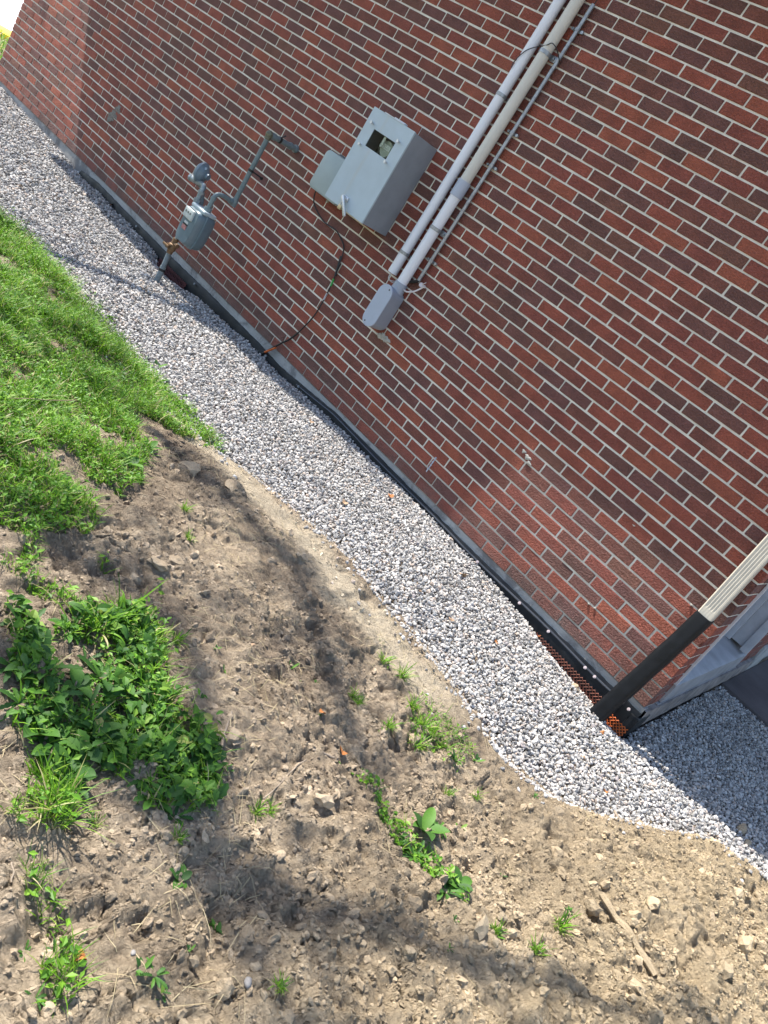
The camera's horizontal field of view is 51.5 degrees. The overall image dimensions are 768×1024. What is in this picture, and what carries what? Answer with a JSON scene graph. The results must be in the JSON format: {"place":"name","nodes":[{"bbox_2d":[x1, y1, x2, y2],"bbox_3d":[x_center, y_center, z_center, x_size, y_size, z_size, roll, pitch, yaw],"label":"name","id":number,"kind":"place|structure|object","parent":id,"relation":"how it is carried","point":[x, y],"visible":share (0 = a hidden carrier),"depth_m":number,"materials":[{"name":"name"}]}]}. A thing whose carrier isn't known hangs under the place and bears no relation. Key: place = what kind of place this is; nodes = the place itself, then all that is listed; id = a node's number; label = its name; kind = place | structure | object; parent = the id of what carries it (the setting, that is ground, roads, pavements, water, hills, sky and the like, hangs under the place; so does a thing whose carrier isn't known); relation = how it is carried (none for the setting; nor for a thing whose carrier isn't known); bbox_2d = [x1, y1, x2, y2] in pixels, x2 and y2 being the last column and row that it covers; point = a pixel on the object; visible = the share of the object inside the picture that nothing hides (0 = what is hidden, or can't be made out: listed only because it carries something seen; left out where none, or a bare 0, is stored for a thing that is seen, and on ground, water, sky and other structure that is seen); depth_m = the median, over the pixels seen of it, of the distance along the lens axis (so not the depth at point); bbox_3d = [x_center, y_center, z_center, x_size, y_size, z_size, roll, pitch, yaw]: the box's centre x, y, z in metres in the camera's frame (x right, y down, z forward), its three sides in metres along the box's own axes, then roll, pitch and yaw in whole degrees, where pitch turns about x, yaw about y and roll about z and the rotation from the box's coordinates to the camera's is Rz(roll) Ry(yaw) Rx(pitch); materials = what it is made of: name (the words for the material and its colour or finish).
{"place":"outdoors","nodes":[
{"label":"outdoors","id":0,"kind":"place"},
{"bbox_2d":[0,0,23,30],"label":"sky","id":1,"kind":"structure","parent":0,"point":[9,10],"depth_m":13.77,"materials":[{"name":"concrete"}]},
{"bbox_2d":[0,39,767,1023],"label":"ground","id":2,"kind":"structure","parent":0,"point":[690,921],"depth_m":2.23,"materials":[{"name":"soil"}]},
{"bbox_2d":[0,25,11,39],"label":"kerb","id":3,"kind":"structure","parent":2,"relation":"on","point":[6,31],"depth_m":11.06,"materials":[{"name":"yellow paint"}]},
{"bbox_2d":[0,650,21,682],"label":"dandelion plant","id":4,"kind":"object","parent":2,"relation":"on","point":[7,676],"visible":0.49,"depth_m":1.75,"materials":[{"name":"green plant"}]},
{"bbox_2d":[0,676,43,721],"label":"dandelion plant","id":5,"kind":"object","parent":2,"relation":"on","point":[15,698],"visible":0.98,"depth_m":1.71,"materials":[{"name":"green plant"}]},
{"bbox_2d":[0,603,47,641],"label":"dandelion plant","id":6,"kind":"object","parent":2,"relation":"on","point":[40,613],"visible":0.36,"depth_m":1.88,"materials":[{"name":"green plant"}]},
{"bbox_2d":[19,939,30,961],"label":"dandelion plant","id":7,"kind":"object","parent":2,"relation":"on","point":[26,948],"visible":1,"depth_m":1.41,"materials":[{"name":"green plant"}]},
{"bbox_2d":[4,642,54,676],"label":"broadleaf weed","id":8,"kind":"object","parent":2,"relation":"on","point":[11,666],"visible":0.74,"depth_m":1.77,"materials":[{"name":"green plant"}]},
{"bbox_2d":[8,700,55,731],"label":"dandelion plant","id":9,"kind":"object","parent":2,"relation":"on","point":[38,719],"visible":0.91,"depth_m":1.71,"materials":[{"name":"green plant"}]},
{"bbox_2d":[24,983,46,1010],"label":"dandelion plant","id":10,"kind":"object","parent":2,"relation":"on","point":[39,996],"visible":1,"depth_m":1.34,"materials":[{"name":"green plant"}]},
{"bbox_2d":[19,710,63,737],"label":"broadleaf weed","id":11,"kind":"object","parent":2,"relation":"on","point":[27,732],"visible":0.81,"depth_m":1.70,"materials":[{"name":"green plant"}]},
{"bbox_2d":[9,398,75,400],"bbox_3d":[-1.194,-0.395,2.799,0.011,0.022,0.339,39,20,11],"label":"stick","id":12,"kind":"object","parent":2,"relation":"on","point":[43,399],"visible":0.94,"depth_m":2.79,"materials":[{"name":"wood"}]},
{"bbox_2d":[38,840,46,848],"bbox_3d":[-0.656,0.638,1.526,0.019,0.010,0.018,18,26,-39],"label":"clay chunk","id":13,"kind":"object","parent":2,"relation":"on","point":[42,844],"visible":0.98,"depth_m":1.52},
{"bbox_2d":[23,746,70,782],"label":"grass tuft","id":14,"kind":"object","parent":2,"relation":"on","point":[37,769],"visible":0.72,"depth_m":1.65,"materials":[{"name":"plant"}]},
{"bbox_2d":[31,730,75,767],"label":"broadleaf weed","id":15,"kind":"object","parent":2,"relation":"on","point":[41,744],"visible":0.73,"depth_m":1.70,"materials":[{"name":"green plant"}]},
{"bbox_2d":[27,675,82,711],"bbox_3d":[-0.732,0.406,1.765,0.121,0.056,0.118,28,23,-29],"label":"dandelion plant","id":16,"kind":"object","parent":2,"relation":"on","point":[52,684],"visible":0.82,"depth_m":1.77,"materials":[{"name":"green plant"}]},
{"bbox_2d":[47,939,65,962],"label":"dandelion plant","id":17,"kind":"object","parent":2,"relation":"on","point":[54,942],"visible":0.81,"depth_m":1.41,"materials":[{"name":"green plant"}]},
{"bbox_2d":[30,629,83,689],"bbox_3d":[-0.777,0.347,1.819,0.152,0.064,0.146,50,26,24],"label":"dandelion plant","id":18,"kind":"object","parent":2,"relation":"on","point":[49,642],"visible":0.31,"depth_m":1.84,"materials":[{"name":"green plant"}]},
{"bbox_2d":[35,773,82,801],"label":"grass tuft","id":19,"kind":"object","parent":2,"relation":"on","point":[55,792],"visible":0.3,"depth_m":1.61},
{"bbox_2d":[34,725,86,770],"bbox_3d":[-0.696,0.507,1.709,0.126,0.049,0.137,17,26,-40],"label":"dandelion plant","id":20,"kind":"object","parent":2,"relation":"on","point":[72,762],"visible":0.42,"depth_m":1.68,"materials":[{"name":"green plant"}]},
{"bbox_2d":[36,764,84,803],"bbox_3d":[-0.660,0.561,1.611,0.100,0.100,0.094,21,24,-34],"label":"grass tuft","id":21,"kind":"object","parent":2,"relation":"on","point":[65,781],"visible":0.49,"depth_m":1.63,"materials":[{"name":"plant"}]},
{"bbox_2d":[47,614,88,644],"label":"dandelion plant","id":22,"kind":"object","parent":2,"relation":"on","point":[69,638],"visible":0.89,"depth_m":1.97,"materials":[{"name":"green plant"}]},
{"bbox_2d":[51,743,95,784],"bbox_3d":[-0.662,0.539,1.685,0.088,0.048,0.082,22,23,-32],"label":"broadleaf weed","id":23,"kind":"object","parent":2,"relation":"on","point":[59,749],"visible":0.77,"depth_m":1.68,"materials":[{"name":"green plant"}]},
{"bbox_2d":[63,669,92,698],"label":"broadleaf weed","id":24,"kind":"object","parent":2,"relation":"on","point":[81,677],"visible":0.91,"depth_m":1.85,"materials":[{"name":"green plant"}]},
{"bbox_2d":[62,767,95,798],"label":"dandelion plant","id":25,"kind":"object","parent":2,"relation":"on","point":[82,791],"visible":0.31,"depth_m":1.68,"materials":[{"name":"green plant"}]},
{"bbox_2d":[70,684,102,719],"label":"dandelion plant","id":26,"kind":"object","parent":2,"relation":"on","point":[95,692],"visible":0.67,"depth_m":1.84,"materials":[{"name":"green plant"}]},
{"bbox_2d":[77,646,103,668],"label":"dandelion plant","id":27,"kind":"object","parent":2,"relation":"on","point":[94,656],"visible":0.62,"depth_m":1.97,"materials":[{"name":"green plant"}]},
{"bbox_2d":[77,654,115,690],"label":"dandelion plant","id":28,"kind":"object","parent":2,"relation":"on","point":[98,670],"visible":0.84,"depth_m":1.93,"materials":[{"name":"green plant"}]},
{"bbox_2d":[87,811,108,828],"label":"grass tuft","id":29,"kind":"object","parent":2,"relation":"on","point":[93,820],"visible":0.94,"depth_m":1.64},
{"bbox_2d":[78,716,123,730],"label":"broadleaf weed","id":30,"kind":"object","parent":2,"relation":"on","point":[115,725],"visible":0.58,"depth_m":1.81,"materials":[{"name":"green plant"}]},
{"bbox_2d":[68,592,139,646],"bbox_3d":[-0.704,0.279,2.018,0.158,0.123,0.162,11,33,-49],"label":"grass tuft","id":31,"kind":"object","parent":2,"relation":"on","point":[102,624],"visible":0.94,"depth_m":2.02,"materials":[{"name":"plant"}]},
{"bbox_2d":[3,594,228,808],"bbox_3d":[-0.619,0.441,1.891,0.659,0.133,0.473,46,22,29],"label":"ground cover","id":32,"kind":"object","parent":2,"relation":"on","point":[100,753],"visible":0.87,"depth_m":1.86,"materials":[{"name":"green plant"}]},
{"bbox_2d":[95,682,151,712],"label":"dandelion plant","id":33,"kind":"object","parent":2,"relation":"on","point":[127,706],"visible":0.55,"depth_m":1.88,"materials":[{"name":"green plant"}]},
{"bbox_2d":[117,452,143,468],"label":"broadleaf weed","id":34,"kind":"object","parent":2,"relation":"on","point":[132,459],"visible":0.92,"depth_m":2.86,"materials":[{"name":"green plant"}]},
{"bbox_2d":[122,741,142,771],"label":"broadleaf weed","id":35,"kind":"object","parent":2,"relation":"on","point":[129,752],"visible":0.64,"depth_m":1.80,"materials":[{"name":"green plant"}]},
{"bbox_2d":[100,572,167,629],"bbox_3d":[-0.679,0.246,2.099,0.145,0.170,0.189,35,20,0],"label":"grass tuft","id":36,"kind":"object","parent":2,"relation":"on","point":[133,610],"visible":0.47,"depth_m":2.12,"materials":[{"name":"plant"}]},
{"bbox_2d":[125,774,161,790],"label":"dandelion plant","id":37,"kind":"object","parent":2,"relation":"on","point":[140,783],"visible":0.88,"depth_m":1.75,"materials":[{"name":"green plant"}]},
{"bbox_2d":[135,955,154,975],"bbox_3d":[-0.435,0.823,1.444,0.033,0.021,0.039,23,22,-29],"label":"weed sprout","id":38,"kind":"object","parent":2,"relation":"on","point":[146,966],"visible":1,"depth_m":1.45,"materials":[{"name":"green plant"}]},
{"bbox_2d":[126,656,163,685],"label":"dandelion plant","id":39,"kind":"object","parent":2,"relation":"on","point":[137,675],"visible":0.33,"depth_m":2.00,"materials":[{"name":"green plant"}]},
{"bbox_2d":[143,435,161,449],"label":"broadleaf weed","id":40,"kind":"object","parent":2,"relation":"on","point":[152,443],"visible":0.68,"depth_m":3.16,"materials":[{"name":"green plant"}]},
{"bbox_2d":[133,782,172,814],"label":"dandelion plant","id":41,"kind":"object","parent":2,"relation":"on","point":[147,805],"visible":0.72,"depth_m":1.74,"materials":[{"name":"green plant"}]},
{"bbox_2d":[136,607,170,644],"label":"grass tuft","id":42,"kind":"object","parent":2,"relation":"on","point":[151,625],"visible":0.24,"depth_m":2.16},
{"bbox_2d":[141,957,168,989],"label":"dandelion plant","id":43,"kind":"object","parent":2,"relation":"on","point":[157,980],"visible":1,"depth_m":1.44,"materials":[{"name":"green plant"}]},
{"bbox_2d":[147,555,169,571],"bbox_3d":[-0.699,0.164,2.460,0.062,0.038,0.054,46,22,29],"label":"clay chunk","id":44,"kind":"object","parent":2,"relation":"on","point":[159,564],"visible":1,"depth_m":2.45,"materials":[{"name":"stone"}]},
{"bbox_2d":[141,738,185,770],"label":"dandelion plant","id":45,"kind":"object","parent":2,"relation":"on","point":[166,764],"visible":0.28,"depth_m":1.80,"materials":[{"name":"green plant"}]},
{"bbox_2d":[156,985,170,1002],"bbox_3d":[-0.402,0.878,1.449,0.024,0.014,0.026,34,20,-1],"label":"weed sprout","id":46,"kind":"object","parent":2,"relation":"on","point":[163,991],"visible":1,"depth_m":1.45,"materials":[{"name":"green plant"}]},
{"bbox_2d":[153,763,174,793],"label":"dandelion plant","id":47,"kind":"object","parent":2,"relation":"on","point":[160,771],"visible":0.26,"depth_m":1.80,"materials":[{"name":"green plant"}]},
{"bbox_2d":[168,555,184,564],"bbox_3d":[-0.672,0.156,2.565,0.053,0.025,0.059,46,22,29],"label":"clay chunk","id":48,"kind":"object","parent":2,"relation":"on","point":[176,559],"visible":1,"depth_m":2.56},
{"bbox_2d":[160,800,196,826],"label":"dandelion plant","id":49,"kind":"object","parent":2,"relation":"on","point":[181,814],"visible":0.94,"depth_m":1.76,"materials":[{"name":"green plant"}]},
{"bbox_2d":[170,820,189,844],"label":"grass tuft","id":50,"kind":"object","parent":2,"relation":"on","point":[180,837],"visible":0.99,"depth_m":1.70,"materials":[{"name":"plant"}]},
{"bbox_2d":[170,863,191,888],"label":"broadleaf weed","id":51,"kind":"object","parent":2,"relation":"on","point":[186,874],"visible":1,"depth_m":1.64,"materials":[{"name":"green plant"}]},
{"bbox_2d":[170,628,192,647],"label":"grass tuft","id":52,"kind":"object","parent":2,"relation":"on","point":[181,637],"visible":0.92,"depth_m":2.23,"materials":[{"name":"plant"}]},
{"bbox_2d":[173,772,197,800],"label":"broadleaf weed","id":53,"kind":"object","parent":2,"relation":"on","point":[178,778],"visible":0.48,"depth_m":1.80,"materials":[{"name":"green plant"}]},
{"bbox_2d":[180,499,194,512],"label":"grass tuft","id":54,"kind":"object","parent":2,"relation":"on","point":[185,508],"visible":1,"depth_m":2.88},
{"bbox_2d":[179,461,200,476],"bbox_3d":[-0.799,-0.179,3.271,0.084,0.061,0.101,21,24,-33],"label":"clay chunk","id":55,"kind":"object","parent":2,"relation":"on","point":[194,468],"visible":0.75,"depth_m":3.25,"materials":[{"name":"soil"}]},
{"bbox_2d":[182,745,228,782],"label":"dandelion plant","id":56,"kind":"object","parent":2,"relation":"on","point":[199,753],"visible":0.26,"depth_m":1.91,"materials":[{"name":"green plant"}]},
{"bbox_2d":[212,918,223,934],"bbox_3d":[-0.347,0.869,1.662,0.046,0.015,0.028,38,20,9],"label":"weed sprout","id":57,"kind":"object","parent":2,"relation":"on","point":[218,927],"visible":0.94,"depth_m":1.66,"materials":[{"name":"green plant"}]},
{"bbox_2d":[221,711,232,746],"bbox_3d":[-0.408,0.563,2.047,0.011,0.013,0.153,30,20,-13],"label":"stick","id":58,"kind":"object","parent":2,"relation":"on","point":[225,730],"visible":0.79,"depth_m":2.05,"materials":[{"name":"brown wood"}]},
{"bbox_2d":[225,479,236,491],"bbox_3d":[-0.648,-0.109,3.358,0.068,0.042,0.105,32,20,-7],"label":"clay chunk","id":59,"kind":"object","parent":2,"relation":"on","point":[230,485],"visible":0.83,"depth_m":3.34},
{"bbox_2d":[0,30,475,1017],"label":"grass","id":60,"kind":"structure","parent":2,"relation":"on","point":[84,500],"depth_m":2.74,"materials":[{"name":"plant"}]},
{"bbox_2d":[244,976,251,988],"bbox_3d":[-0.265,0.918,1.554,0.016,0.017,0.023,24,22,-27],"label":"pebble","id":61,"kind":"object","parent":2,"relation":"on","point":[248,982],"visible":1,"depth_m":1.55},
{"bbox_2d":[248,794,269,821],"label":"grass tuft","id":62,"kind":"object","parent":2,"relation":"on","point":[258,808],"visible":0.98,"depth_m":1.97,"materials":[{"name":"plant"}]},
{"bbox_2d":[265,798,279,816],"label":"grass tuft","id":63,"kind":"object","parent":2,"relation":"on","point":[271,812],"visible":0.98,"depth_m":2.00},
{"bbox_2d":[266,969,294,996],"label":"grass tuft","id":64,"kind":"object","parent":2,"relation":"on","point":[280,983],"visible":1,"depth_m":1.58,"materials":[{"name":"plant"}]},
{"bbox_2d":[262,759,306,798],"bbox_3d":[-0.258,0.699,2.098,0.009,0.012,0.236,39,20,12],"label":"stick","id":65,"kind":"object","parent":2,"relation":"on","point":[295,767],"visible":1,"depth_m":2.08,"materials":[{"name":"brown wood"}]},
{"bbox_2d":[348,684,365,700],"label":"grass tuft","id":66,"kind":"object","parent":2,"relation":"on","point":[353,694],"visible":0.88,"depth_m":2.73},
{"bbox_2d":[0,0,767,734],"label":"brick building","id":67,"kind":"structure","parent":2,"relation":"on","point":[544,394],"depth_m":4.46,"materials":[{"name":"brick"}]},
{"bbox_2d":[157,258,185,288],"bbox_3d":[-1.671,-1.810,6.171,0.422,0.149,0.023,46,22,29],"label":"drainage mesh","id":68,"kind":"object","parent":67,"relation":"attached to","point":[172,273],"visible":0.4,"depth_m":6.14,"materials":[{"name":"plastic"}]},
{"bbox_2d":[154,130,298,282],"bbox_3d":[-1.188,-2.096,5.585,0.388,1.400,0.510,46,22,29],"label":"gas meter","id":69,"kind":"object","parent":67,"relation":"attached to","point":[195,226],"visible":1,"depth_m":5.41,"materials":[{"name":"grey paint"}]},
{"bbox_2d":[310,150,345,205],"bbox_3d":[-0.310,-2.173,5.217,0.340,0.296,0.089,46,22,29],"label":"telecom box","id":70,"kind":"object","parent":67,"relation":"attached to","point":[326,171],"visible":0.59,"depth_m":5.21,"materials":[{"name":"grey plastic"}]},
{"bbox_2d":[261,191,343,354],"bbox_3d":[-0.585,-1.556,5.402,0.554,1.133,0.037,46,22,29],"label":"black cable","id":71,"kind":"object","parent":70,"relation":"hanging from","point":[324,298],"visible":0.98,"depth_m":5.30,"materials":[{"name":"rubber"}]},
{"bbox_2d":[75,170,649,748],"bbox_3d":[-0.738,-0.865,5.571,6.406,0.381,0.202,46,22,29],"label":"foundation membrane","id":72,"kind":"object","parent":67,"relation":"attached to","point":[629,716],"visible":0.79,"depth_m":4.70,"materials":[{"name":"plastic"}]},
{"bbox_2d":[325,107,436,235],"bbox_3d":[-0.041,-2.083,4.895,0.386,0.634,0.288,46,22,29],"label":"meter cabinet","id":73,"kind":"object","parent":67,"relation":"attached to","point":[385,164],"visible":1,"depth_m":4.81,"materials":[{"name":"grey metal"}]},
{"bbox_2d":[366,130,394,158],"bbox_3d":[-0.019,-2.201,4.768,0.204,0.105,0.002,46,22,29],"label":"window pane","id":74,"kind":"structure","parent":73,"relation":"in","point":[380,144],"depth_m":4.77,"materials":[{"name":"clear glass"}]},
{"bbox_2d":[362,0,584,329],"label":"conduit","id":75,"kind":"object","parent":67,"relation":"attached to","point":[383,306],"visible":0.99,"depth_m":4.62,"materials":[{"name":"grey plastic"}]},
{"bbox_2d":[511,0,596,67],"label":"zip tie wire","id":76,"kind":"object","parent":75,"relation":"attached to","point":[541,46],"visible":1,"depth_m":4.37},
{"bbox_2d":[388,0,565,275],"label":"slim conduit","id":77,"kind":"object","parent":67,"relation":"attached to","point":[502,93],"visible":0.93,"depth_m":4.59,"materials":[{"name":"grey plastic"}]},
{"bbox_2d":[417,3,594,280],"bbox_3d":[0.666,-2.059,4.543,0.084,1.695,0.032,46,22,29],"label":"thin steel conduit","id":78,"kind":"object","parent":67,"relation":"attached to","point":[576,30],"visible":1,"depth_m":4.51,"materials":[{"name":"metal"}]},
{"bbox_2d":[403,280,425,292],"bbox_3d":[0.184,-1.375,4.835,0.165,0.124,0.045,46,22,29],"label":"coiled wire","id":79,"kind":"object","parent":78,"relation":"hanging from","point":[417,281],"visible":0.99,"depth_m":4.82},
{"bbox_2d":[524,633,601,708],"bbox_3d":[0.934,0.867,4.135,0.532,0.154,0.023,46,22,29],"label":"drainage mesh","id":80,"kind":"object","parent":67,"relation":"attached to","point":[573,674],"visible":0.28,"depth_m":4.11,"materials":[{"name":"plastic"}]},
{"bbox_2d":[590,534,767,721],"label":"downspout","id":81,"kind":"object","parent":67,"relation":"attached to","point":[666,652],"visible":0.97,"depth_m":3.74,"materials":[{"name":"beige metal"}]},
{"bbox_2d":[0,87,767,882],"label":"gravel","id":82,"kind":"structure","parent":2,"relation":"on","point":[264,393],"depth_m":4.20,"materials":[{"name":"gravel"}]},
{"bbox_2d":[0,295,767,1023],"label":"soil clods","id":83,"kind":"object","parent":2,"relation":"on","point":[226,987],"visible":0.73,"depth_m":2.11,"materials":[{"name":"soil"}]},
{"bbox_2d":[0,326,767,1023],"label":"straw","id":84,"kind":"object","parent":2,"relation":"on","point":[244,742],"visible":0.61,"depth_m":2.25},
{"bbox_2d":[377,647,397,669],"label":"grass tuft","id":85,"kind":"object","parent":2,"relation":"on","point":[385,659],"visible":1,"depth_m":3.02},
{"bbox_2d":[382,714,406,734],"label":"grass tuft","id":86,"kind":"object","parent":2,"relation":"on","point":[389,724],"visible":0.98,"depth_m":2.65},
{"bbox_2d":[395,661,419,681],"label":"grass tuft","id":87,"kind":"object","parent":2,"relation":"on","point":[404,672],"visible":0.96,"depth_m":3.01,"materials":[{"name":"plant"}]},
{"bbox_2d":[400,691,423,716],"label":"grass tuft","id":88,"kind":"object","parent":2,"relation":"on","point":[413,701],"visible":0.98,"depth_m":2.88,"materials":[{"name":"plant"}]},
{"bbox_2d":[402,840,424,865],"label":"dandelion plant","id":89,"kind":"object","parent":2,"relation":"on","point":[412,849],"visible":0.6,"depth_m":2.21,"materials":[{"name":"green plant"}]},
{"bbox_2d":[408,726,432,751],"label":"grass tuft","id":90,"kind":"object","parent":2,"relation":"on","point":[420,742],"visible":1,"depth_m":2.73,"materials":[{"name":"plant"}]},
{"bbox_2d":[414,707,442,735],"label":"grass tuft","id":91,"kind":"object","parent":2,"relation":"on","point":[420,717],"visible":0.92,"depth_m":2.82,"materials":[{"name":"plant"}]},
{"bbox_2d":[413,807,449,840],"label":"broadleaf weed","id":92,"kind":"object","parent":2,"relation":"on","point":[425,821],"visible":1,"depth_m":2.32,"materials":[{"name":"green plant"}]},
{"bbox_2d":[426,709,446,738],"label":"grass tuft","id":93,"kind":"object","parent":2,"relation":"on","point":[434,732],"visible":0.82,"depth_m":2.83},
{"bbox_2d":[437,869,463,903],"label":"dandelion plant","id":94,"kind":"object","parent":2,"relation":"on","point":[446,886],"visible":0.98,"depth_m":2.14,"materials":[{"name":"green plant"}]},
{"bbox_2d":[446,866,472,896],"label":"broadleaf weed","id":95,"kind":"object","parent":2,"relation":"on","point":[466,881],"visible":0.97,"depth_m":2.18,"materials":[{"name":"green plant"}]},
{"bbox_2d":[474,881,484,898],"bbox_3d":[0.261,1.059,2.230,0.034,0.031,0.058,22,23,-31],"label":"clay chunk","id":96,"kind":"object","parent":2,"relation":"on","point":[479,890],"visible":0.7,"depth_m":2.21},
{"bbox_2d":[489,919,510,937],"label":"grass tuft","id":97,"kind":"object","parent":2,"relation":"on","point":[497,929],"visible":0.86,"depth_m":2.10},
{"bbox_2d":[528,931,556,955],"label":"grass tuft","id":98,"kind":"object","parent":2,"relation":"on","point":[534,948],"visible":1,"depth_m":2.12,"materials":[{"name":"plant"}]},
{"bbox_2d":[552,907,582,936],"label":"grass tuft","id":99,"kind":"object","parent":2,"relation":"on","point":[562,926],"visible":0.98,"depth_m":2.29,"materials":[{"name":"plant"}]},
{"bbox_2d":[597,714,627,740],"bbox_3d":[1.129,1.082,3.965,0.124,0.124,0.023,46,22,29],"label":"drainage mesh","id":100,"kind":"object","parent":2,"relation":"on","point":[616,726],"visible":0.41,"depth_m":3.95,"materials":[{"name":"orange plastic"}]},
{"bbox_2d":[599,892,657,976],"bbox_3d":[0.735,1.270,2.404,0.025,0.037,0.264,19,25,-37],"label":"stick","id":101,"kind":"object","parent":2,"relation":"on","point":[617,919],"visible":1,"depth_m":2.39,"materials":[{"name":"wood"}]},
{"bbox_2d":[736,823,746,835],"bbox_3d":[1.710,1.518,3.802,0.046,0.070,0.063,46,22,29],"label":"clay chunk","id":102,"kind":"object","parent":2,"relation":"on","point":[742,827],"visible":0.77,"depth_m":3.78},
{"bbox_2d":[719,659,767,726],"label":"patio slab","id":103,"kind":"structure","parent":2,"relation":"on","point":[748,689],"depth_m":5.75,"materials":[{"name":"grey concrete"}]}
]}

